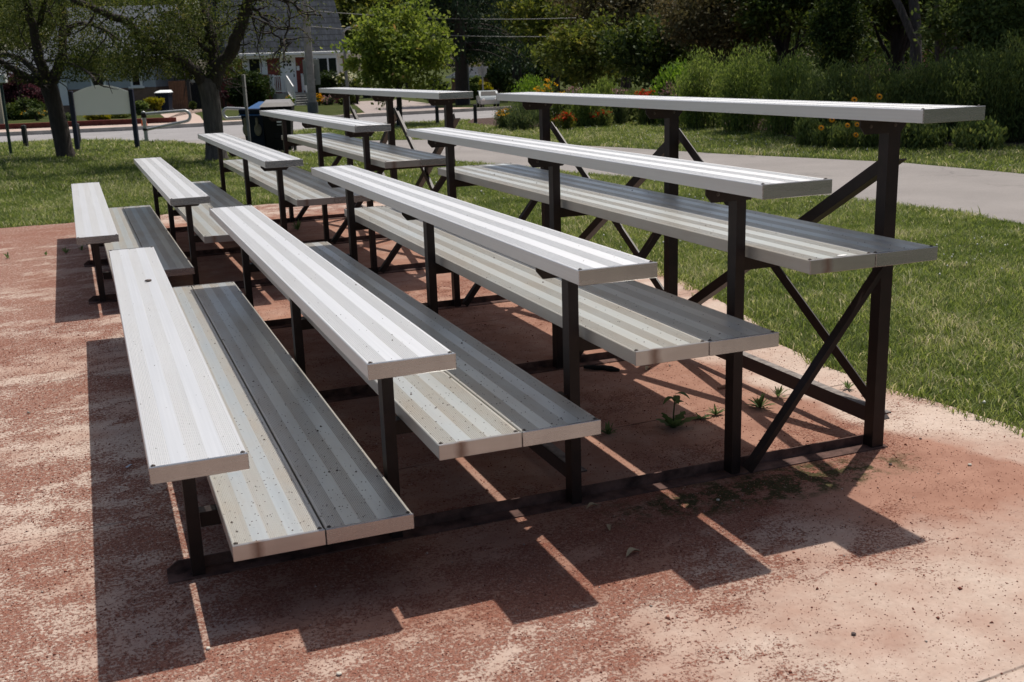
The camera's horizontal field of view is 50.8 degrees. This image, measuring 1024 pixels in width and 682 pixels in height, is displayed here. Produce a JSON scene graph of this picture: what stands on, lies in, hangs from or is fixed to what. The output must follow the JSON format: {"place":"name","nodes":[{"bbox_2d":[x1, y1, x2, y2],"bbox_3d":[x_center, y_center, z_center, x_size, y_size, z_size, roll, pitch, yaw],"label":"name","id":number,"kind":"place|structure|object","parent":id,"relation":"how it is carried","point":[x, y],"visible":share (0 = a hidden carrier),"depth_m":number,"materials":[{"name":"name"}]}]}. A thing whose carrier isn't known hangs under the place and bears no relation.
{"place":"outdoors","nodes":[
{"label":"outdoors","id":0,"kind":"place"},
{"bbox_2d":[161,109,202,123],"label":"driveway","id":1,"kind":"structure","parent":0,"point":[181,116],"depth_m":43.91,"materials":[{"name":"concrete"}]},
{"bbox_2d":[155,90,173,110],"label":"wheeled bin","id":2,"kind":"object","parent":1,"relation":"on","point":[167,103],"visible":0.65,"depth_m":50.63,"materials":[{"name":"blue plastic"}]},
{"bbox_2d":[0,107,461,131],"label":"sidewalk","id":3,"kind":"structure","parent":0,"point":[36,129],"depth_m":35.03,"materials":[{"name":"concrete"}]},
{"bbox_2d":[0,110,552,142],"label":"road","id":4,"kind":"structure","parent":0,"point":[185,134],"depth_m":28.95,"materials":[{"name":"grey asphalt"}]},
{"bbox_2d":[354,100,434,112],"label":"driveway","id":5,"kind":"structure","parent":0,"point":[368,107],"depth_m":46.60,"materials":[{"name":"grey concrete"}]},
{"bbox_2d":[1,1,817,73],"label":"sky","id":6,"kind":"structure","parent":0,"point":[358,56],"materials":[{"name":"white"}]},
{"bbox_2d":[0,201,1023,681],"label":"paving","id":7,"kind":"structure","parent":0,"point":[56,285],"depth_m":3.28,"materials":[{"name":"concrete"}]},
{"bbox_2d":[71,87,472,303],"bbox_3d":[-2.136,-1.340,8.681,2.648,1.254,3.807,-8,15,-21],"label":"bleacher","id":8,"kind":"object","parent":7,"relation":"on","point":[280,175],"visible":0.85,"depth_m":8.03,"materials":[{"name":"silver metal"}]},
{"bbox_2d":[109,91,985,583],"bbox_3d":[-0.358,-0.395,4.793,2.648,1.254,3.807,-7,15,-20],"label":"bleacher","id":9,"kind":"object","parent":7,"relation":"on","point":[197,385],"visible":1,"depth_m":3.73,"materials":[{"name":"metal"}]},
{"bbox_2d":[129,107,889,540],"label":"dirt crumbs","id":10,"kind":"object","parent":9,"relation":"on","point":[403,387],"visible":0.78,"depth_m":3.42,"materials":[{"name":"brown soil"}]},
{"bbox_2d":[583,365,619,371],"bbox_3d":[0.426,0.127,5.122,0.177,0.028,0.036,3,15,19],"label":"bleacher frame","id":11,"kind":"object","parent":7,"relation":"on","point":[604,367],"visible":1,"depth_m":5.12,"materials":[{"name":"black metal"}]},
{"bbox_2d":[656,392,697,427],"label":"weed","id":12,"kind":"object","parent":7,"relation":"on","point":[675,422],"visible":1,"depth_m":4.27,"materials":[{"name":"green plant"}]},
{"bbox_2d":[745,393,774,407],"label":"weed","id":13,"kind":"object","parent":7,"relation":"on","point":[760,402],"visible":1,"depth_m":4.49,"materials":[{"name":"green plant"}]},
{"bbox_2d":[0,57,1023,435],"bbox_3d":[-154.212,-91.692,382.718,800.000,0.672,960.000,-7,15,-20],"label":"ground","id":14,"kind":"structure","parent":0,"point":[330,109],"depth_m":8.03,"materials":[{"name":"green plant"}]},
{"bbox_2d":[0,74,12,154],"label":"green post","id":15,"kind":"object","parent":14,"relation":"on","point":[5,116],"visible":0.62,"depth_m":21.01,"materials":[{"name":"metal"}]},
{"bbox_2d":[2,70,44,108],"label":"purple bush","id":16,"kind":"object","parent":14,"relation":"on","point":[12,93],"visible":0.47,"depth_m":50.03,"materials":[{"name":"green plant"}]},
{"bbox_2d":[5,94,47,119],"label":"garden bush","id":17,"kind":"object","parent":14,"relation":"on","point":[15,110],"visible":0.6,"depth_m":48.39,"materials":[{"name":"green plant"}]},
{"bbox_2d":[0,50,52,111],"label":"house","id":18,"kind":"structure","parent":14,"relation":"on","point":[8,59],"depth_m":69.12,"materials":[{"name":"grey brick"}]},
{"bbox_2d":[22,107,46,120],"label":"garden bush","id":19,"kind":"object","parent":14,"relation":"on","point":[40,113],"visible":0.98,"depth_m":45.72,"materials":[{"name":"green plant"}]},
{"bbox_2d":[1,0,157,48],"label":"tree","id":20,"kind":"object","parent":14,"relation":"on","point":[57,12],"visible":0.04,"depth_m":74.57,"materials":[{"name":"green plant"}]},
{"bbox_2d":[0,0,174,157],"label":"park tree","id":21,"kind":"object","parent":14,"relation":"on","point":[44,78],"visible":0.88,"depth_m":19.55,"materials":[{"name":"green plant"}]},
{"bbox_2d":[0,117,176,129],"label":"garden edging","id":22,"kind":"object","parent":14,"relation":"on","point":[94,123],"visible":0.67,"depth_m":36.21,"materials":[{"name":"red brick"}]},
{"bbox_2d":[83,114,111,120],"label":"golden bush","id":23,"kind":"object","parent":14,"relation":"on","point":[97,117],"visible":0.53,"depth_m":39.88,"materials":[{"name":"yellow plant"}]},
{"bbox_2d":[67,85,139,149],"bbox_3d":[-8.222,-4.457,21.729,1.295,1.375,0.084,-2,14,0],"label":"sign board","id":24,"kind":"object","parent":14,"relation":"on","point":[98,100],"visible":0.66,"depth_m":21.64,"materials":[{"name":"beige paint"}]},
{"bbox_2d":[43,4,199,113],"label":"house","id":25,"kind":"structure","parent":14,"relation":"on","point":[145,89],"depth_m":58.30,"materials":[{"name":"grey brick"}]},
{"bbox_2d":[59,81,68,105],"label":"porch door","id":26,"kind":"structure","parent":25,"relation":"in","point":[63,90],"depth_m":58.23,"materials":[{"name":"white paint"}]},
{"bbox_2d":[128,64,144,88],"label":"window","id":27,"kind":"structure","parent":25,"relation":"in","point":[135,84],"depth_m":58.12,"materials":[{"name":"white paint"}]},
{"bbox_2d":[135,100,149,114],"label":"garden bush","id":28,"kind":"object","parent":14,"relation":"on","point":[140,106],"visible":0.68,"depth_m":48.66,"materials":[{"name":"green plant"}]},
{"bbox_2d":[143,96,164,111],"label":"golden bush","id":29,"kind":"object","parent":14,"relation":"on","point":[155,103],"visible":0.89,"depth_m":49.58,"materials":[{"name":"yellow plant"}]},
{"bbox_2d":[141,109,191,141],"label":"pipe gate","id":30,"kind":"structure","parent":14,"relation":"on","point":[144,117],"depth_m":23.74,"materials":[{"name":"metal"}]},
{"bbox_2d":[168,80,191,109],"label":"wooden gate","id":31,"kind":"structure","parent":14,"relation":"on","point":[180,100],"depth_m":56.42,"materials":[{"name":"brown wood"}]},
{"bbox_2d":[38,0,340,160],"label":"park tree","id":32,"kind":"object","parent":14,"relation":"on","point":[218,65],"visible":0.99,"depth_m":17.35,"materials":[{"name":"green plant"}]},
{"bbox_2d":[190,82,223,107],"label":"wooden fence","id":33,"kind":"object","parent":14,"relation":"on","point":[195,94],"visible":0.1,"depth_m":61.31,"materials":[{"name":"black wood"}]},
{"bbox_2d":[223,88,242,106],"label":"yew bush","id":34,"kind":"object","parent":14,"relation":"on","point":[234,100],"visible":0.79,"depth_m":55.77,"materials":[{"name":"green plant"}]},
{"bbox_2d":[222,107,244,119],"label":"pipe gate","id":35,"kind":"structure","parent":14,"relation":"on","point":[232,117],"depth_m":23.75,"materials":[{"name":"metal"}]},
{"bbox_2d":[241,75,250,141],"bbox_3d":[-4.674,-3.939,19.039,0.078,1.487,0.561,-4,15,-9],"label":"sign post","id":36,"kind":"object","parent":14,"relation":"on","point":[246,104],"visible":0.76,"depth_m":18.95,"materials":[{"name":"metal"}]},
{"bbox_2d":[226,66,276,107],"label":"yew bush","id":37,"kind":"object","parent":14,"relation":"on","point":[257,84],"visible":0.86,"depth_m":55.73,"materials":[{"name":"green plant"}]},
{"bbox_2d":[200,0,349,106],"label":"brick house","id":38,"kind":"structure","parent":14,"relation":"on","point":[291,84],"depth_m":58.92,"materials":[{"name":"grey"}]},
{"bbox_2d":[248,58,262,73],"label":"window","id":39,"kind":"structure","parent":38,"relation":"in","point":[257,65],"depth_m":58.03,"materials":[{"name":"black glass"}]},
{"bbox_2d":[282,58,294,90],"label":"door","id":40,"kind":"structure","parent":38,"relation":"in","point":[291,75],"depth_m":58.83,"materials":[{"name":"white paint"}]},
{"bbox_2d":[304,54,339,75],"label":"bay window","id":41,"kind":"structure","parent":38,"relation":"in","point":[328,62],"depth_m":59.21,"materials":[{"name":"glass"}]},
{"bbox_2d":[301,0,320,112],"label":"lamp pole","id":42,"kind":"object","parent":14,"relation":"on","point":[311,72],"visible":0.76,"depth_m":41.09,"materials":[{"name":"wood"}]},
{"bbox_2d":[310,26,548,36],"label":"overhead wire","id":43,"kind":"object","parent":42,"relation":"attached to","point":[445,35],"visible":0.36,"depth_m":43.85,"materials":[{"name":"black metal"}]},
{"bbox_2d":[310,10,583,19],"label":"overhead wire","id":44,"kind":"object","parent":42,"relation":"attached to","point":[452,18],"visible":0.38,"depth_m":43.79,"materials":[{"name":"black metal"}]},
{"bbox_2d":[315,69,340,97],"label":"yew bush","id":45,"kind":"object","parent":14,"relation":"on","point":[327,80],"visible":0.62,"depth_m":56.88,"materials":[{"name":"green plant"}]},
{"bbox_2d":[332,71,356,86],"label":"hydrangea bush","id":46,"kind":"object","parent":14,"relation":"on","point":[340,79],"visible":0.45,"depth_m":55.04,"materials":[{"name":"green plant"}]},
{"bbox_2d":[342,25,355,108],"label":"street lamp","id":47,"kind":"object","parent":14,"relation":"on","point":[346,72],"visible":0.42,"depth_m":42.56,"materials":[{"name":"metal"}]},
{"bbox_2d":[334,0,416,97],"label":"tree","id":48,"kind":"object","parent":14,"relation":"on","point":[353,7],"visible":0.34,"depth_m":73.24,"materials":[{"name":"green plant"}]},
{"bbox_2d":[0,95,752,135],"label":"curb","id":49,"kind":"structure","parent":14,"relation":"on","point":[83,130],"depth_m":31.36,"materials":[{"name":"concrete"}]},
{"bbox_2d":[320,0,464,118],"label":"maple tree","id":50,"kind":"object","parent":14,"relation":"on","point":[400,50],"visible":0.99,"depth_m":26.52,"materials":[{"name":"green plant"}]},
{"bbox_2d":[420,76,451,100],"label":"garden bush","id":51,"kind":"object","parent":14,"relation":"on","point":[441,88],"visible":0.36,"depth_m":50.40,"materials":[{"name":"green plant"}]},
{"bbox_2d":[392,0,549,104],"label":"spruce tree","id":52,"kind":"object","parent":14,"relation":"on","point":[464,26],"visible":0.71,"depth_m":45.34,"materials":[{"name":"green plant"}]},
{"bbox_2d":[445,66,503,91],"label":"house","id":53,"kind":"structure","parent":14,"relation":"on","point":[472,73],"depth_m":81.75,"materials":[{"name":"brick"}]},
{"bbox_2d":[469,75,481,99],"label":"garden bush","id":54,"kind":"object","parent":14,"relation":"on","point":[474,83],"visible":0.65,"depth_m":54.26,"materials":[{"name":"green plant"}]},
{"bbox_2d":[433,0,522,66],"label":"tree","id":55,"kind":"object","parent":14,"relation":"on","point":[475,63],"visible":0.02,"depth_m":94.80,"materials":[{"name":"green plant"}]},
{"bbox_2d":[476,90,499,107],"bbox_3d":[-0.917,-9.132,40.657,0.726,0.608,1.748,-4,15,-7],"label":"parked car","id":56,"kind":"object","parent":14,"relation":"on","point":[486,97],"visible":0.94,"depth_m":40.16,"materials":[{"name":"white paint"}]},
{"bbox_2d":[484,63,512,92],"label":"garden bush","id":57,"kind":"object","parent":14,"relation":"on","point":[499,83],"visible":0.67,"depth_m":58.02,"materials":[{"name":"green plant"}]},
{"bbox_2d":[492,107,510,128],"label":"coneflower","id":58,"kind":"object","parent":14,"relation":"on","point":[499,117],"visible":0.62,"depth_m":24.17,"materials":[{"name":"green plant"}]},
{"bbox_2d":[442,0,581,91],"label":"spruce tree","id":59,"kind":"object","parent":14,"relation":"on","point":[516,77],"visible":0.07,"depth_m":59.71,"materials":[{"name":"green plant"}]},
{"bbox_2d":[501,101,538,130],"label":"leafy perennial","id":60,"kind":"object","parent":14,"relation":"on","point":[524,119],"visible":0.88,"depth_m":23.41,"materials":[{"name":"green plant"}]},
{"bbox_2d":[484,42,563,90],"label":"tree","id":61,"kind":"object","parent":14,"relation":"on","point":[540,75],"visible":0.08,"depth_m":76.95,"materials":[{"name":"green plant"}]},
{"bbox_2d":[486,0,606,92],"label":"broadleaf tree","id":62,"kind":"object","parent":14,"relation":"on","point":[534,23],"visible":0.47,"depth_m":48.66,"materials":[{"name":"green plant"}]},
{"bbox_2d":[550,107,576,129],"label":"red perennial","id":63,"kind":"object","parent":14,"relation":"on","point":[565,118],"visible":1,"depth_m":23.12,"materials":[{"name":"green plant"}]},
{"bbox_2d":[518,5,628,90],"bbox_3d":[2.288,-9.043,34.563,3.784,3.339,3.707,-7,15,-20],"label":"broadleaf tree","id":64,"kind":"object","parent":14,"relation":"on","point":[574,63],"visible":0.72,"depth_m":34.09,"materials":[{"name":"green plant"}]},
{"bbox_2d":[510,11,649,90],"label":"tree","id":65,"kind":"object","parent":14,"relation":"on","point":[564,79],"visible":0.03,"depth_m":71.25,"materials":[{"name":"green plant"}]},
{"bbox_2d":[563,83,609,126],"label":"leafy perennial","id":66,"kind":"object","parent":14,"relation":"on","point":[580,112],"visible":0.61,"depth_m":23.80,"materials":[{"name":"green plant"}]},
{"bbox_2d":[586,106,614,126],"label":"red perennial","id":67,"kind":"object","parent":14,"relation":"on","point":[605,117],"visible":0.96,"depth_m":23.75,"materials":[{"name":"green plant"}]},
{"bbox_2d":[582,74,625,120],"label":"leafy perennial","id":68,"kind":"object","parent":14,"relation":"on","point":[606,87],"visible":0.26,"depth_m":25.36,"materials":[{"name":"green plant"}]},
{"bbox_2d":[545,0,676,92],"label":"broadleaf tree","id":69,"kind":"object","parent":14,"relation":"on","point":[630,8],"visible":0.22,"depth_m":37.33,"materials":[{"name":"green plant"}]},
{"bbox_2d":[610,86,632,123],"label":"pink perennial","id":70,"kind":"object","parent":14,"relation":"on","point":[619,113],"visible":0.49,"depth_m":24.38,"materials":[{"name":"grey plant"}]},
{"bbox_2d":[633,88,658,123],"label":"red perennial","id":71,"kind":"object","parent":14,"relation":"on","point":[642,117],"visible":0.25,"depth_m":24.03,"materials":[{"name":"green plant"}]},
{"bbox_2d":[290,124,1010,403],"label":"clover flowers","id":72,"kind":"object","parent":14,"relation":"on","point":[757,198],"visible":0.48,"depth_m":13.80,"materials":[{"name":"white plant"}]},
{"bbox_2d":[593,7,712,88],"bbox_3d":[4.299,-8.511,31.919,3.830,3.451,3.631,-1,14,4],"label":"broadleaf tree","id":73,"kind":"object","parent":14,"relation":"on","point":[636,52],"visible":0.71,"depth_m":31.40,"materials":[{"name":"green plant"}]},
{"bbox_2d":[658,80,681,124],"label":"pink perennial","id":74,"kind":"object","parent":14,"relation":"on","point":[666,90],"visible":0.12,"depth_m":23.11,"materials":[{"name":"grey plant"}]},
{"bbox_2d":[649,58,701,124],"bbox_3d":[3.625,-5.473,23.726,1.314,1.484,1.453,-2,14,-2],"label":"tall bush","id":75,"kind":"object","parent":14,"relation":"on","point":[663,79],"visible":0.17,"depth_m":23.41,"materials":[{"name":"green plant"}]},
{"bbox_2d":[665,46,734,129],"bbox_3d":[3.889,-5.191,22.066,1.508,1.720,1.673,9,18,37],"label":"tall bush","id":76,"kind":"object","parent":14,"relation":"on","point":[692,84],"visible":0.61,"depth_m":21.82,"materials":[{"name":"green plant"}]},
{"bbox_2d":[633,0,770,96],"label":"broadleaf tree","id":77,"kind":"object","parent":14,"relation":"on","point":[691,22],"visible":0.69,"depth_m":28.16,"materials":[{"name":"green plant"}]},
{"bbox_2d":[693,4,816,82],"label":"tree","id":78,"kind":"object","parent":14,"relation":"on","point":[775,59],"visible":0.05,"depth_m":51.22,"materials":[{"name":"green plant"}]},
{"bbox_2d":[720,0,828,73],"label":"broadleaf tree","id":79,"kind":"object","parent":14,"relation":"on","point":[784,14],"visible":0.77,"depth_m":26.35,"materials":[{"name":"green plant"}]},
{"bbox_2d":[791,117,826,146],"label":"leafy perennial","id":80,"kind":"object","parent":14,"relation":"on","point":[803,126],"visible":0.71,"depth_m":16.99,"materials":[{"name":"green plant"}]},
{"bbox_2d":[805,118,854,148],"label":"orange daisy","id":81,"kind":"object","parent":14,"relation":"on","point":[834,136],"visible":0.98,"depth_m":16.43,"materials":[{"name":"green plant"}]},
{"bbox_2d":[761,2,932,85],"bbox_3d":[11.723,-11.342,38.044,9.062,5.471,8.166,-7,15,-20],"label":"broadleaf tree","id":82,"kind":"object","parent":14,"relation":"on","point":[865,45],"visible":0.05,"depth_m":37.41,"materials":[{"name":"green plant"}]},
{"bbox_2d":[801,0,955,78],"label":"broadleaf tree","id":83,"kind":"object","parent":14,"relation":"on","point":[895,35],"visible":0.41,"depth_m":25.87,"materials":[{"name":"green plant"}]},
{"bbox_2d":[900,123,949,149],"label":"leafy perennial","id":84,"kind":"object","parent":14,"relation":"on","point":[919,135],"visible":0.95,"depth_m":15.94,"materials":[{"name":"green plant"}]},
{"bbox_2d":[847,20,1021,76],"bbox_3d":[14.491,-9.684,34.853,7.502,3.546,7.635,-7,15,-20],"label":"broadleaf tree","id":85,"kind":"object","parent":14,"relation":"on","point":[928,52],"visible":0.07,"depth_m":35.03,"materials":[{"name":"green plant"}]},
{"bbox_2d":[907,0,1023,73],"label":"broadleaf tree","id":86,"kind":"object","parent":14,"relation":"on","point":[972,17],"visible":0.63,"depth_m":20.83,"materials":[{"name":"green plant"}]},
{"bbox_2d":[945,114,1009,150],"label":"leafy perennial","id":87,"kind":"object","parent":14,"relation":"on","point":[986,134],"visible":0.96,"depth_m":15.35,"materials":[{"name":"green plant"}]},
{"bbox_2d":[183,136,1023,223],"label":"path","id":88,"kind":"structure","parent":0,"point":[999,195],"depth_m":12.65,"materials":[{"name":"concrete"}]},
{"bbox_2d":[238,101,266,146],"bbox_3d":[-4.611,-3.967,19.930,0.552,0.886,0.690,4,16,23],"label":"wheeled bin","id":89,"kind":"object","parent":88,"relation":"on","point":[257,133],"visible":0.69,"depth_m":19.67,"materials":[{"name":"blue plastic"}]},
{"bbox_2d":[259,99,296,150],"bbox_3d":[-4.224,-3.899,19.534,0.576,0.926,0.730,-3,15,-6],"label":"wheeled bin","id":90,"kind":"object","parent":88,"relation":"on","point":[273,133],"visible":0.6,"depth_m":19.28,"materials":[{"name":"black plastic"}]},
{"bbox_2d":[468,114,1023,145],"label":"flower bed soil","id":91,"kind":"structure","parent":0,"point":[487,121],"depth_m":25.75,"materials":[{"name":"brown soil"}]},
{"bbox_2d":[508,73,553,103],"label":"leafy perennial","id":92,"kind":"object","parent":91,"relation":"on","point":[526,86],"visible":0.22,"depth_m":27.63,"materials":[{"name":"green plant"}]},
{"bbox_2d":[533,76,564,126],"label":"coneflower","id":93,"kind":"object","parent":91,"relation":"on","point":[554,107],"visible":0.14,"depth_m":24.34,"materials":[{"name":"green plant"}]},
{"bbox_2d":[699,37,781,132],"bbox_3d":[4.532,-4.908,20.685,1.733,1.799,1.620,-7,15,-20],"label":"tall bush","id":94,"kind":"object","parent":91,"relation":"on","point":[738,83],"visible":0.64,"depth_m":20.43,"materials":[{"name":"green plant"}]},
{"bbox_2d":[755,43,825,135],"bbox_3d":[5.105,-4.554,19.477,1.409,1.696,1.420,1,15,11],"label":"tall bush","id":95,"kind":"object","parent":91,"relation":"on","point":[788,80],"visible":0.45,"depth_m":19.34,"materials":[{"name":"green plant"}]},
{"bbox_2d":[784,55,882,134],"bbox_3d":[5.350,-4.048,17.953,1.507,1.453,1.581,-7,15,-20],"label":"tall bush","id":96,"kind":"object","parent":91,"relation":"on","point":[830,90],"visible":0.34,"depth_m":17.67,"materials":[{"name":"green plant"}]},
{"bbox_2d":[793,0,878,82],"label":"cedar tree","id":97,"kind":"object","parent":91,"relation":"on","point":[836,27],"visible":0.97,"depth_m":21.93,"materials":[{"name":"green plant"}]},
{"bbox_2d":[844,122,878,148],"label":"orange daisy","id":98,"kind":"object","parent":91,"relation":"on","point":[860,139],"visible":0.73,"depth_m":16.28,"materials":[{"name":"green plant"}]},
{"bbox_2d":[850,93,884,146],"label":"orange daisy","id":99,"kind":"object","parent":91,"relation":"on","point":[880,97],"visible":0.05,"depth_m":16.47,"materials":[{"name":"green plant"}]},
{"bbox_2d":[837,51,913,127],"bbox_3d":[6.014,-4.038,17.799,1.532,1.473,1.464,12,20,43],"label":"tall bush","id":100,"kind":"object","parent":91,"relation":"on","point":[874,85],"visible":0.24,"depth_m":17.62,"materials":[{"name":"green plant"}]},
{"bbox_2d":[873,52,964,140],"bbox_3d":[6.595,-3.926,17.390,1.530,1.430,1.437,2,15,14],"label":"tall bush","id":101,"kind":"object","parent":91,"relation":"on","point":[917,81],"visible":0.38,"depth_m":17.10,"materials":[{"name":"green plant"}]},
{"bbox_2d":[892,0,989,76],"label":"shade tree","id":102,"kind":"object","parent":91,"relation":"on","point":[911,25],"visible":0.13,"depth_m":23.92,"materials":[{"name":"grey plant"}]},
{"bbox_2d":[916,42,1005,141],"bbox_3d":[7.065,-3.932,17.118,1.520,1.546,1.470,1,15,11],"label":"tall bush","id":103,"kind":"object","parent":91,"relation":"on","point":[966,97],"visible":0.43,"depth_m":16.82,"materials":[{"name":"green plant"}]},
{"bbox_2d":[959,28,1023,142],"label":"tall bush","id":104,"kind":"object","parent":91,"relation":"on","point":[999,100],"visible":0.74,"depth_m":16.41,"materials":[{"name":"green plant"}]},
{"bbox_2d":[997,41,1023,142],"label":"tall bush","id":105,"kind":"object","parent":91,"relation":"on","point":[1020,110],"visible":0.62,"depth_m":16.30,"materials":[{"name":"green plant"}]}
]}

